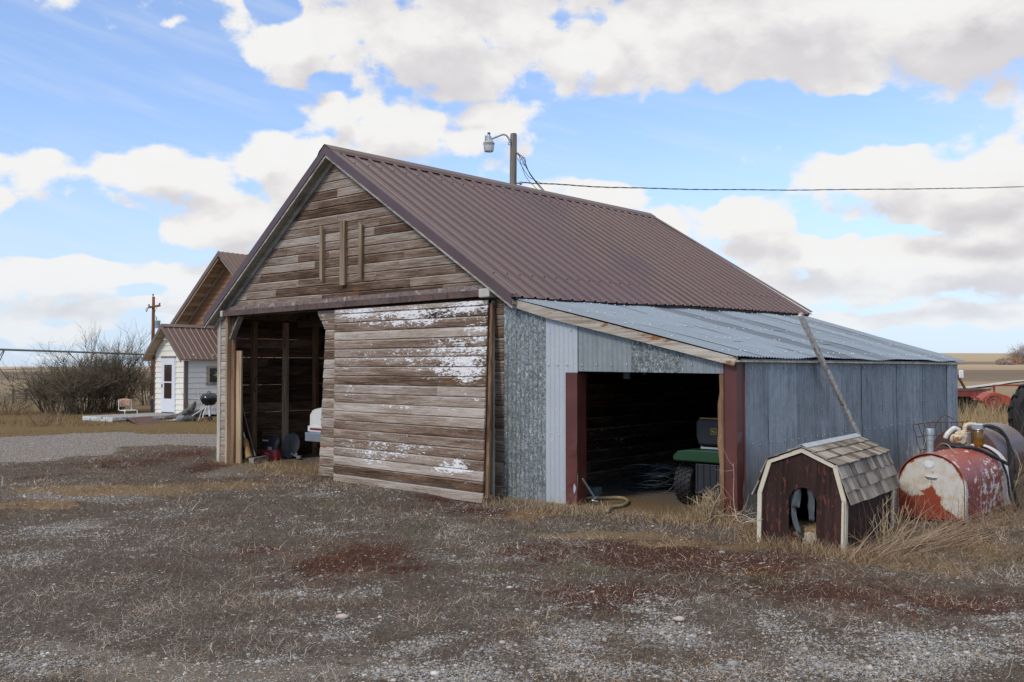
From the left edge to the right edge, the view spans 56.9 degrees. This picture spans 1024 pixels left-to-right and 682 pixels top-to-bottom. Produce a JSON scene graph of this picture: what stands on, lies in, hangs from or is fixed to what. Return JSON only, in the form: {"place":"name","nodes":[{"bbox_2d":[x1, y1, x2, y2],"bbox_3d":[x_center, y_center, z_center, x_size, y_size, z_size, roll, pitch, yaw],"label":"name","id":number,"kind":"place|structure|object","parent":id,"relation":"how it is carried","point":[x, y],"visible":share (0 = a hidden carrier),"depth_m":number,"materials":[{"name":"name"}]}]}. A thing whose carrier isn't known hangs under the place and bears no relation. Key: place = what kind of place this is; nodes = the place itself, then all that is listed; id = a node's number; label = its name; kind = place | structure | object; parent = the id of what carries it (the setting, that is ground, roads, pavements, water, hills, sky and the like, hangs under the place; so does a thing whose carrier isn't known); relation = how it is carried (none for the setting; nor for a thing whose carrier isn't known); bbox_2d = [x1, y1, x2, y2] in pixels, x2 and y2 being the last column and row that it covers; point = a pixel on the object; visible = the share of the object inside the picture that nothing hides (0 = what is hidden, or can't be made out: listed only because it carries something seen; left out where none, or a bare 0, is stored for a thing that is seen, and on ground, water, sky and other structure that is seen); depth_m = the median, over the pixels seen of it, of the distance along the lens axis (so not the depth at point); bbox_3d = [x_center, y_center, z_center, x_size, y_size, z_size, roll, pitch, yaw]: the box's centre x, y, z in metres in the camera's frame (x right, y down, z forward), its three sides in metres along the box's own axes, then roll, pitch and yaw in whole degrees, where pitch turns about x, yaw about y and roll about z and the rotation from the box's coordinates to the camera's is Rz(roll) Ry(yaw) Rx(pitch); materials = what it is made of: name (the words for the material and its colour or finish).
{"place":"outdoors","nodes":[
{"label":"outdoors","id":0,"kind":"place"},
{"bbox_2d":[1,428,214,436],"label":"lawn grass","id":1,"kind":"structure","parent":0,"point":[113,430],"depth_m":23.52,"materials":[{"name":"brown plant"}]},
{"bbox_2d":[0,408,216,426],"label":"yard grass","id":2,"kind":"structure","parent":0,"point":[68,419],"depth_m":30.77,"materials":[{"name":"brown plant"}]},
{"bbox_2d":[151,399,153,412],"bbox_3d":[-13.062,2.421,34.572,0.210,0.620,0.250,0,-2,0],"label":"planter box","id":3,"kind":"object","parent":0,"point":[152,405],"visible":0.27,"depth_m":34.45,"materials":[{"name":"grey"}]},
{"bbox_2d":[0,353,1023,681],"bbox_3d":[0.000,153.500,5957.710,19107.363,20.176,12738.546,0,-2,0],"label":"ground","id":4,"kind":"structure","parent":0,"point":[976,369],"depth_m":7.24,"materials":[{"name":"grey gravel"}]},
{"bbox_2d":[0,380,46,414],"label":"bare shrub","id":5,"kind":"object","parent":4,"relation":"on","point":[9,403],"visible":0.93,"depth_m":35.74,"materials":[{"name":"brown plant"}]},
{"bbox_2d":[12,389,39,403],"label":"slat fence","id":6,"kind":"object","parent":4,"relation":"on","point":[20,396],"visible":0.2,"depth_m":45.95,"materials":[{"name":"brown wood"}]},
{"bbox_2d":[19,398,64,425],"bbox_3d":[-14.100,2.109,28.567,1.512,0.979,1.276,0,-2,0],"label":"sapling","id":7,"kind":"object","parent":4,"relation":"on","point":[45,418],"visible":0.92,"depth_m":28.58,"materials":[{"name":"plant"}]},
{"bbox_2d":[0,349,91,413],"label":"bare shrub","id":8,"kind":"object","parent":4,"relation":"on","point":[41,396],"visible":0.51,"depth_m":36.46,"materials":[{"name":"brown plant"}]},
{"bbox_2d":[37,403,67,423],"bbox_3d":[-14.217,2.193,29.371,0.878,0.869,0.994,1,-2,-42],"label":"sapling","id":9,"kind":"object","parent":4,"relation":"on","point":[57,418],"visible":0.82,"depth_m":29.52,"materials":[{"name":"brown plant"}]},
{"bbox_2d":[0,348,150,382],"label":"irrigation pivot","id":10,"kind":"object","parent":4,"relation":"on","point":[4,350],"visible":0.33,"depth_m":107.53,"materials":[{"name":"grey metal"}]},
{"bbox_2d":[2,327,152,414],"bbox_3d":[-16.726,1.261,36.507,6.085,3.730,5.419,-1,-2,30],"label":"bare shrub","id":11,"kind":"object","parent":4,"relation":"on","point":[72,392],"visible":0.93,"depth_m":35.96,"materials":[{"name":"brown plant"}]},
{"bbox_2d":[66,320,153,411],"bbox_3d":[-16.041,0.932,37.957,4.053,3.866,3.617,-1,-2,35],"label":"bare shrub","id":12,"kind":"object","parent":4,"relation":"on","point":[134,357],"visible":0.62,"depth_m":37.55,"materials":[{"name":"brown plant"}]},
{"bbox_2d":[80,366,153,411],"bbox_3d":[-16.019,1.855,37.960,3.656,2.380,3.284,0,-2,0],"label":"bare shrub","id":13,"kind":"object","parent":4,"relation":"on","point":[129,390],"visible":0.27,"depth_m":37.73,"materials":[{"name":"brown plant"}]},
{"bbox_2d":[118,398,137,413],"bbox_3d":[-13.521,2.427,33.272,0.520,0.801,0.511,1,-2,-42],"label":"garden chair","id":14,"kind":"object","parent":4,"relation":"on","point":[125,402],"visible":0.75,"depth_m":33.39,"materials":[{"name":"white paint"}]},
{"bbox_2d":[82,413,176,421],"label":"deck","id":15,"kind":"structure","parent":4,"relation":"on","point":[115,417],"depth_m":31.61,"materials":[{"name":"grey wood"}]},
{"bbox_2d":[130,360,153,405],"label":"bare shrub","id":16,"kind":"object","parent":4,"relation":"on","point":[150,389],"visible":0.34,"depth_m":43.79,"materials":[{"name":"brown plant"}]},
{"bbox_2d":[126,416,163,424],"bbox_3d":[-11.765,2.559,30.390,0.886,0.160,2.953,1,-2,-31],"label":"rusty plate","id":17,"kind":"object","parent":4,"relation":"on","point":[143,420],"visible":0.71,"depth_m":30.37,"materials":[{"name":"metal"}]},
{"bbox_2d":[146,294,160,392],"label":"utility pole","id":18,"kind":"object","parent":4,"relation":"on","point":[155,324],"visible":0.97,"depth_m":57.95,"materials":[{"name":"brown wood"}]},
{"bbox_2d":[176,415,183,420],"bbox_3d":[-10.893,2.554,31.146,0.322,0.236,0.251,0,-2,0],"label":"stone","id":19,"kind":"object","parent":4,"relation":"on","point":[180,417],"visible":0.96,"depth_m":31.04,"materials":[{"name":"grey stone"}]},
{"bbox_2d":[161,401,206,419],"bbox_3d":[-10.919,2.341,31.548,1.436,0.652,0.388,1,-2,-29],"label":"driftwood stump","id":20,"kind":"object","parent":4,"relation":"on","point":[189,410],"visible":0.81,"depth_m":31.56,"materials":[{"name":"grey wood"}]},
{"bbox_2d":[182,415,189,420],"bbox_3d":[-10.701,2.555,31.155,0.348,0.248,0.290,0,-2,0],"label":"stone","id":21,"kind":"object","parent":4,"relation":"on","point":[185,417],"visible":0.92,"depth_m":31.03,"materials":[{"name":"grey stone"}]},
{"bbox_2d":[179,385,204,418],"bbox_3d":[-10.911,2.042,32.625,1.175,1.335,0.819,-1,-2,42],"label":"garden shrub","id":22,"kind":"object","parent":4,"relation":"on","point":[195,399],"visible":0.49,"depth_m":32.66,"materials":[{"name":"grey plant"}]},
{"bbox_2d":[189,416,196,420],"bbox_3d":[-10.543,2.561,31.133,0.302,0.215,0.220,0,-2,0],"label":"stone","id":23,"kind":"object","parent":4,"relation":"on","point":[194,418],"visible":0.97,"depth_m":31.06,"materials":[{"name":"grey stone"}]},
{"bbox_2d":[192,391,216,420],"bbox_3d":[-10.102,2.148,31.243,0.608,0.986,0.904,-1,-2,34],"label":"kettle grill","id":24,"kind":"object","parent":4,"relation":"on","point":[208,399],"visible":0.86,"depth_m":31.15,"materials":[{"name":"black metal"}]},
{"bbox_2d":[141,251,325,414],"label":"house","id":25,"kind":"structure","parent":4,"relation":"on","point":[181,350],"depth_m":33.94,"materials":[{"name":"beige wood"}]},
{"bbox_2d":[161,356,175,412],"bbox_3d":[-12.239,1.550,33.627,0.860,2.030,0.055,-1,-2,36],"label":"door","id":26,"kind":"structure","parent":25,"relation":"in","point":[168,363],"depth_m":33.62,"materials":[{"name":"white paint"}]},
{"bbox_2d":[206,366,216,384],"bbox_3d":[-10.550,1.238,34.302,0.060,0.670,1.200,-1,-2,36],"label":"window","id":27,"kind":"structure","parent":25,"relation":"in","point":[211,370],"depth_m":33.97,"materials":[{"name":"grey wood"}]},
{"bbox_2d":[242,425,252,458],"bbox_3d":[-4.525,1.401,15.893,0.120,1.130,0.689,1,-2,-37],"label":"broom","id":28,"kind":"object","parent":4,"relation":"on","point":[247,449],"visible":0.87,"depth_m":15.68,"materials":[{"name":"plant"}]},
{"bbox_2d":[249,455,268,463],"bbox_3d":[-4.218,1.975,15.777,0.090,0.090,0.532,0,-2,13],"label":"timber","id":29,"kind":"object","parent":4,"relation":"on","point":[260,458],"visible":0.97,"depth_m":15.70,"materials":[{"name":"grey wood"}]},
{"bbox_2d":[261,436,280,459],"bbox_3d":[-4.141,1.839,16.287,0.398,0.400,0.215,-1,-2,30],"label":"bucket","id":30,"kind":"object","parent":4,"relation":"on","point":[272,446],"visible":0.96,"depth_m":16.20,"materials":[{"name":"red plastic"}]},
{"bbox_2d":[281,433,301,458],"bbox_3d":[-3.773,1.819,16.399,0.204,0.425,0.596,2,-2,-44],"label":"satellite dish","id":31,"kind":"object","parent":4,"relation":"on","point":[290,445],"visible":1,"depth_m":16.50,"materials":[{"name":"metal"}]},
{"bbox_2d":[336,613,348,618],"bbox_3d":[-1.082,1.756,6.025,0.085,0.038,0.053,0,-2,0],"label":"fieldstone","id":32,"kind":"object","parent":4,"relation":"on","point":[343,616],"visible":0.99,"depth_m":6.01,"materials":[{"name":"stone"}]},
{"bbox_2d":[305,384,482,454],"bbox_3d":[-1.156,1.351,16.000,1.768,1.360,4.420,-1,-2,41],"label":"parked car","id":33,"kind":"object","parent":4,"relation":"on","point":[314,429],"visible":0.08,"depth_m":14.83,"materials":[{"name":"white paint"}]},
{"bbox_2d":[53,514,939,680],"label":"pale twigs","id":34,"kind":"object","parent":4,"relation":"on","point":[506,627],"visible":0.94,"depth_m":6.05,"materials":[{"name":"beige wood"}]},
{"bbox_2d":[483,132,521,184],"bbox_3d":[-0.230,-1.332,22.997,0.960,7.503,0.286,0,-2,-9],"label":"yard light","id":35,"kind":"object","parent":4,"relation":"on","point":[488,144],"visible":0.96,"depth_m":23.05,"materials":[{"name":"metal"}]},
{"bbox_2d":[517,154,544,190],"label":"drop wires","id":36,"kind":"object","parent":35,"relation":"hanging from","point":[524,164],"visible":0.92,"depth_m":23.06,"materials":[{"name":"black"}]},
{"bbox_2d":[522,182,1023,190],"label":"service cable","id":37,"kind":"object","parent":35,"relation":"attached to","point":[761,189],"visible":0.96,"depth_m":27.73,"materials":[{"name":"black rubber"}]},
{"bbox_2d":[0,504,1023,681],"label":"gravel grit","id":38,"kind":"object","parent":4,"relation":"on","point":[499,672],"visible":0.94,"depth_m":5.48,"materials":[{"name":"grey gravel"}]},
{"bbox_2d":[0,470,1023,681],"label":"gravel stones","id":39,"kind":"object","parent":4,"relation":"on","point":[434,672],"visible":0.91,"depth_m":5.44,"materials":[{"name":"grey gravel"}]},
{"bbox_2d":[0,431,1023,681],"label":"red weed cover","id":40,"kind":"object","parent":4,"relation":"on","point":[844,573],"visible":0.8,"depth_m":7.36,"materials":[{"name":"brown plant"}]},
{"bbox_2d":[195,454,884,562],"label":"straw tufts","id":41,"kind":"object","parent":4,"relation":"on","point":[719,519],"visible":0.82,"depth_m":9.66,"materials":[{"name":"beige plant"}]},
{"bbox_2d":[203,144,964,522],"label":"barn","id":42,"kind":"structure","parent":4,"relation":"on","point":[429,296],"depth_m":13.10,"materials":[{"name":"brown wood"}]},
{"bbox_2d":[242,405,255,456],"bbox_3d":[-4.510,1.405,16.071,0.593,1.078,0.040,-1,-2,44],"label":"long tool","id":43,"kind":"object","parent":42,"relation":"attached to","point":[248,432],"visible":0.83,"depth_m":16.01,"materials":[{"name":"brown wood"}]},
{"bbox_2d":[254,339,284,391],"bbox_3d":[-4.236,0.423,16.520,0.012,0.927,0.634,-1,-2,41],"label":"cable","id":44,"kind":"object","parent":42,"relation":"attached to","point":[269,362],"visible":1,"depth_m":16.52,"materials":[{"name":"black rubber"}]},
{"bbox_2d":[314,367,319,450],"bbox_3d":[-3.507,1.267,17.256,0.016,1.570,0.265,-1,-2,41],"label":"extension cord","id":45,"kind":"object","parent":42,"relation":"hanging from","point":[315,400],"visible":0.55,"depth_m":17.18,"materials":[{"name":"orange plastic"}]},
{"bbox_2d":[318,309,348,476],"bbox_3d":[-2.659,0.752,13.778,0.726,2.409,0.127,-1,-2,41],"label":"fixed door","id":46,"kind":"structure","parent":42,"relation":"in","point":[326,454],"depth_m":13.78,"materials":[{"name":"brown wood"}]},
{"bbox_2d":[333,300,488,502],"bbox_3d":[-1.454,0.736,12.480,3.236,2.453,0.366,-1,-2,41],"label":"sliding door","id":47,"kind":"structure","parent":42,"relation":"in","point":[455,471],"depth_m":12.35,"materials":[{"name":"brown wood"}]},
{"bbox_2d":[623,372,645,378],"bbox_3d":[1.479,0.230,11.344,0.309,0.450,0.062,-1,-2,36],"label":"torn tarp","id":48,"kind":"object","parent":42,"relation":"hanging from","point":[626,375],"visible":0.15,"depth_m":11.39,"materials":[{"name":"plastic"}]},
{"bbox_2d":[582,478,597,501],"bbox_3d":[0.889,1.716,10.908,0.196,0.281,0.074,0,-2,-17],"label":"iron bar","id":49,"kind":"object","parent":4,"relation":"on","point":[590,490],"visible":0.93,"depth_m":10.90,"materials":[{"name":"metal"}]},
{"bbox_2d":[586,496,629,512],"bbox_3d":[1.182,1.867,10.843,0.498,0.038,1.059,0,-2,-9],"label":"hose","id":50,"kind":"object","parent":4,"relation":"on","point":[627,500],"visible":0.93,"depth_m":11.30,"materials":[{"name":"beige rubber"}]},
{"bbox_2d":[618,463,678,492],"bbox_3d":[1.877,1.751,12.326,0.805,0.356,0.809,-1,-2,34],"label":"cable coil","id":51,"kind":"object","parent":4,"relation":"on","point":[659,477],"visible":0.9,"depth_m":12.17,"materials":[{"name":"black rubber"}]},
{"bbox_2d":[298,491,1023,589],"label":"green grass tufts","id":52,"kind":"object","parent":4,"relation":"on","point":[648,567],"visible":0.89,"depth_m":7.43,"materials":[{"name":"plant"}]},
{"bbox_2d":[673,616,684,620],"bbox_3d":[1.060,1.766,6.012,0.078,0.038,0.049,0,-2,0],"label":"fieldstone","id":53,"kind":"object","parent":4,"relation":"on","point":[678,618],"visible":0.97,"depth_m":6.00,"materials":[{"name":"stone"}]},
{"bbox_2d":[686,484,729,523],"bbox_3d":[2.018,1.649,9.602,0.312,0.448,0.476,1,-2,-30],"label":"dry weed","id":54,"kind":"object","parent":4,"relation":"on","point":[705,506],"visible":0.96,"depth_m":9.59,"materials":[{"name":"beige plant"}]},
{"bbox_2d":[673,417,768,504],"bbox_3d":[2.783,1.358,11.257,0.960,1.109,1.770,-1,-2,41],"label":"lawn tractor","id":55,"kind":"object","parent":4,"relation":"on","point":[696,472],"visible":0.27,"depth_m":10.74,"materials":[{"name":"green metal"}]},
{"bbox_2d":[706,453,789,529],"bbox_3d":[2.340,1.690,8.923,1.040,1.221,1.387,-1,-2,24],"label":"dry weed","id":56,"kind":"object","parent":4,"relation":"on","point":[746,518],"visible":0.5,"depth_m":9.11,"materials":[{"name":"beige plant"}]},
{"bbox_2d":[802,531,816,546],"bbox_3d":[2.605,1.734,8.255,0.127,0.146,0.103,0,-2,0],"label":"fleece rag","id":57,"kind":"object","parent":4,"relation":"on","point":[809,534],"visible":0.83,"depth_m":8.24,"materials":[{"name":"beige fabric"}]},
{"bbox_2d":[751,433,900,551],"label":"dog house","id":58,"kind":"structure","parent":4,"relation":"on","point":[840,482],"depth_m":8.44,"materials":[{"name":"brown wood"}]},
{"bbox_2d":[789,519,815,535],"bbox_3d":[2.733,1.752,8.649,0.512,0.210,0.512,0,-2,17],"label":"bedding","id":59,"kind":"object","parent":58,"relation":"in","point":[806,526],"visible":0.26,"depth_m":8.56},
{"bbox_2d":[798,313,861,436],"bbox_3d":[3.956,0.798,11.242,1.865,2.213,0.048,1,-2,-39],"label":"plank","id":60,"kind":"object","parent":4,"relation":"on","point":[825,367],"visible":0.56,"depth_m":11.01,"materials":[{"name":"grey wood"}]},
{"bbox_2d":[701,490,1023,581],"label":"brown tufts","id":61,"kind":"object","parent":4,"relation":"on","point":[996,518],"visible":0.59,"depth_m":8.19,"materials":[{"name":"brown plant"}]},
{"bbox_2d":[848,492,937,547],"bbox_3d":[3.287,1.573,8.287,0.669,0.528,0.798,-1,-2,39],"label":"dry weed","id":62,"kind":"object","parent":4,"relation":"on","point":[883,531],"visible":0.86,"depth_m":8.28,"materials":[{"name":"beige plant"}]},
{"bbox_2d":[805,404,1023,557],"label":"long dry stems","id":63,"kind":"object","parent":4,"relation":"on","point":[1004,509],"visible":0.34,"depth_m":9.28,"materials":[{"name":"beige plant"}]},
{"bbox_2d":[907,428,925,457],"bbox_3d":[4.947,1.481,11.489,0.252,0.885,0.460,-1,-2,30],"label":"dry weed","id":64,"kind":"object","parent":4,"relation":"on","point":[915,447],"visible":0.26,"depth_m":11.38,"materials":[{"name":"beige plant"}]},
{"bbox_2d":[830,500,1007,562],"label":"long dry stems","id":65,"kind":"object","parent":4,"relation":"on","point":[924,535],"visible":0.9,"depth_m":8.16,"materials":[{"name":"beige plant"}]},
{"bbox_2d":[912,415,967,453],"bbox_3d":[5.248,1.183,11.432,0.988,0.581,0.173,1,-2,-28],"label":"wire panel","id":66,"kind":"object","parent":4,"relation":"on","point":[936,431],"visible":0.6,"depth_m":11.43,"materials":[{"name":"metal"}]},
{"bbox_2d":[896,422,1018,522],"bbox_3d":[4.948,1.387,10.385,0.834,0.961,1.766,-1,-2,41],"label":"fuel tank","id":67,"kind":"object","parent":4,"relation":"on","point":[978,465],"visible":0.98,"depth_m":9.93,"materials":[{"name":"red metal"}]},
{"bbox_2d":[957,370,991,412],"bbox_3d":[15.791,1.986,36.790,4.820,1.710,2.200,0,-2,-7],"label":"flatbed trailer","id":68,"kind":"object","parent":4,"relation":"on","point":[965,394],"visible":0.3,"depth_m":36.02,"materials":[{"name":"metal"}]},
{"bbox_2d":[934,423,1023,479],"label":"storage tank","id":69,"kind":"object","parent":4,"relation":"on","point":[994,438],"visible":0.36,"depth_m":12.13,"materials":[{"name":"metal"}]},
{"bbox_2d":[970,384,1020,413],"bbox_3d":[17.491,2.076,33.807,2.209,1.070,0.970,0,-2,9],"label":"farm implement","id":70,"kind":"object","parent":4,"relation":"on","point":[991,396],"visible":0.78,"depth_m":33.48,"materials":[{"name":"red paint"}]},
{"bbox_2d":[992,358,1012,364],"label":"distant tree","id":71,"kind":"object","parent":4,"relation":"on","point":[1004,362],"visible":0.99,"depth_m":413.70,"materials":[{"name":"brown plant"}]},
{"bbox_2d":[998,356,1023,364],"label":"distant tree","id":72,"kind":"object","parent":4,"relation":"on","point":[1015,360],"visible":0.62,"depth_m":417.99,"materials":[{"name":"brown plant"}]},
{"bbox_2d":[1004,344,1023,363],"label":"distant tree","id":73,"kind":"object","parent":4,"relation":"on","point":[1018,353],"visible":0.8,"depth_m":429.81,"materials":[{"name":"brown plant"}]},
{"bbox_2d":[1006,449,1023,493],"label":"dry weed","id":74,"kind":"object","parent":4,"relation":"on","point":[1018,472],"visible":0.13,"depth_m":11.03,"materials":[{"name":"beige plant"}]},
{"bbox_2d":[1007,384,1023,436],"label":"tractor","id":75,"kind":"object","parent":4,"relation":"on","point":[1017,400],"visible":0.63,"depth_m":16.06,"materials":[{"name":"black rubber"}]},
{"bbox_2d":[0,0,1023,366],"label":"sky","id":76,"kind":"structure","parent":0,"point":[142,141],"materials":[{"name":"blue"}]},
{"bbox_2d":[586,486,601,495],"bbox_3d":[1.000,1.868,11.806,0.220,0.100,0.140,-1,-2,41],"label":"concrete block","id":77,"kind":"object","parent":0,"point":[596,490],"depth_m":11.73,"materials":[{"name":"grey concrete"}]},
{"bbox_2d":[958,398,1008,425],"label":"tall yellow grass","id":78,"kind":"structure","parent":0,"point":[991,417],"depth_m":23.88,"materials":[{"name":"beige plant"}]},
{"bbox_2d":[958,380,1023,387],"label":"road","id":79,"kind":"structure","parent":0,"point":[990,384],"depth_m":87.10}
]}

